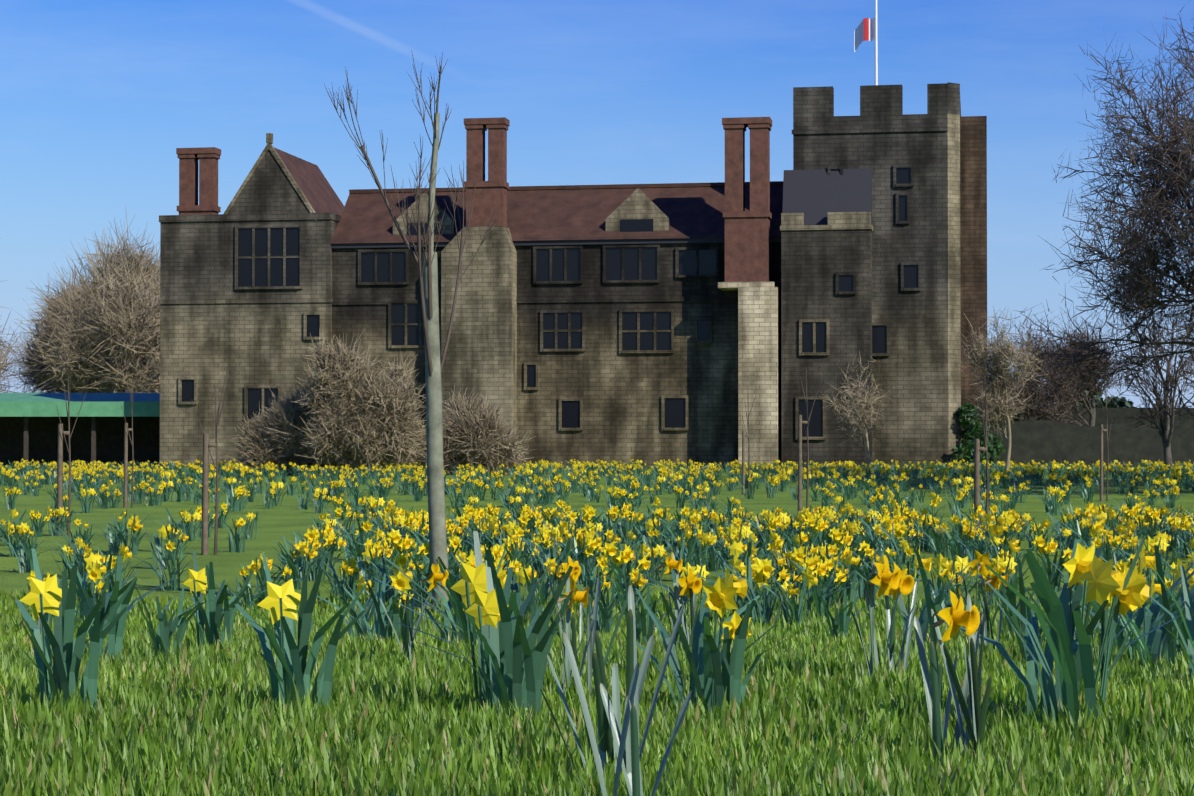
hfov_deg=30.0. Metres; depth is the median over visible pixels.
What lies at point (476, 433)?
shrub
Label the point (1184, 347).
tree
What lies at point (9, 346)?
tree
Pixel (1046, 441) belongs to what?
wall
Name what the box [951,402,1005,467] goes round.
bush
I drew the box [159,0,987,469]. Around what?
castle building
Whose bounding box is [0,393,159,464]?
shed building
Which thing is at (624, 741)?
daffodil plants
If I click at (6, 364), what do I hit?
tree
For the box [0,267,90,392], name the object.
tree
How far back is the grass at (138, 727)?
4.89 m
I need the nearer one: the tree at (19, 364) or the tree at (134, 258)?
the tree at (134, 258)
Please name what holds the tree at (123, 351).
on the field ground at (286, 519)
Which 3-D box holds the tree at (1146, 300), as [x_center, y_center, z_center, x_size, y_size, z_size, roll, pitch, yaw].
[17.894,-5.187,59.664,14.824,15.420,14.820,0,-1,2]
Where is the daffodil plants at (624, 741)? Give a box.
[26,547,1119,795]
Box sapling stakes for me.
[56,357,1112,554]
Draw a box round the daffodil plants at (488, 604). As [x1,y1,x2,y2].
[0,458,1193,727]
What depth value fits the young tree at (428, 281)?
16.84 m
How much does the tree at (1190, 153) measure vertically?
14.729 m
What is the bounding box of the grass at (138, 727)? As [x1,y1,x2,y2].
[0,583,1193,795]
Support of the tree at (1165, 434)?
on the field ground at (286, 519)
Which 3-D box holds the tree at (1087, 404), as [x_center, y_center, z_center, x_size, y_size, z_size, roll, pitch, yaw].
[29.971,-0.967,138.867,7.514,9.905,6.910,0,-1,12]
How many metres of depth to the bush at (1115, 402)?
219.08 m
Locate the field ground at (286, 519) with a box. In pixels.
[0,465,1193,795]
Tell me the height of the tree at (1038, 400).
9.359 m
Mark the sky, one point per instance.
(98, 98)
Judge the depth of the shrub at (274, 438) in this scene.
78.99 m
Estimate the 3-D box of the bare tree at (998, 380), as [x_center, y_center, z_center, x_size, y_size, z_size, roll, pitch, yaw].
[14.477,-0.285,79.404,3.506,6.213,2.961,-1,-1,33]
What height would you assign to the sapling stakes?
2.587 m
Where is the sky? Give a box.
[0,0,1193,407]
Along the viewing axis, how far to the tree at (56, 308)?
159.74 m
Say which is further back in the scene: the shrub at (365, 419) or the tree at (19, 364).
the tree at (19, 364)
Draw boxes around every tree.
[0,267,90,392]
[0,309,23,389]
[0,316,28,392]
[14,256,111,392]
[20,210,159,392]
[24,229,159,392]
[324,50,499,609]
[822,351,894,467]
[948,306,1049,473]
[988,310,1094,425]
[992,7,1193,439]
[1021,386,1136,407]
[1031,301,1132,425]
[1113,23,1193,306]
[1118,307,1193,467]
[1166,296,1193,397]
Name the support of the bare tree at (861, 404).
on the field ground at (286, 519)
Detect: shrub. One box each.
[226,385,334,475]
[290,329,426,476]
[405,383,534,475]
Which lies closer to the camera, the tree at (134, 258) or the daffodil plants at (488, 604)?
the daffodil plants at (488, 604)
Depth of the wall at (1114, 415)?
148.84 m

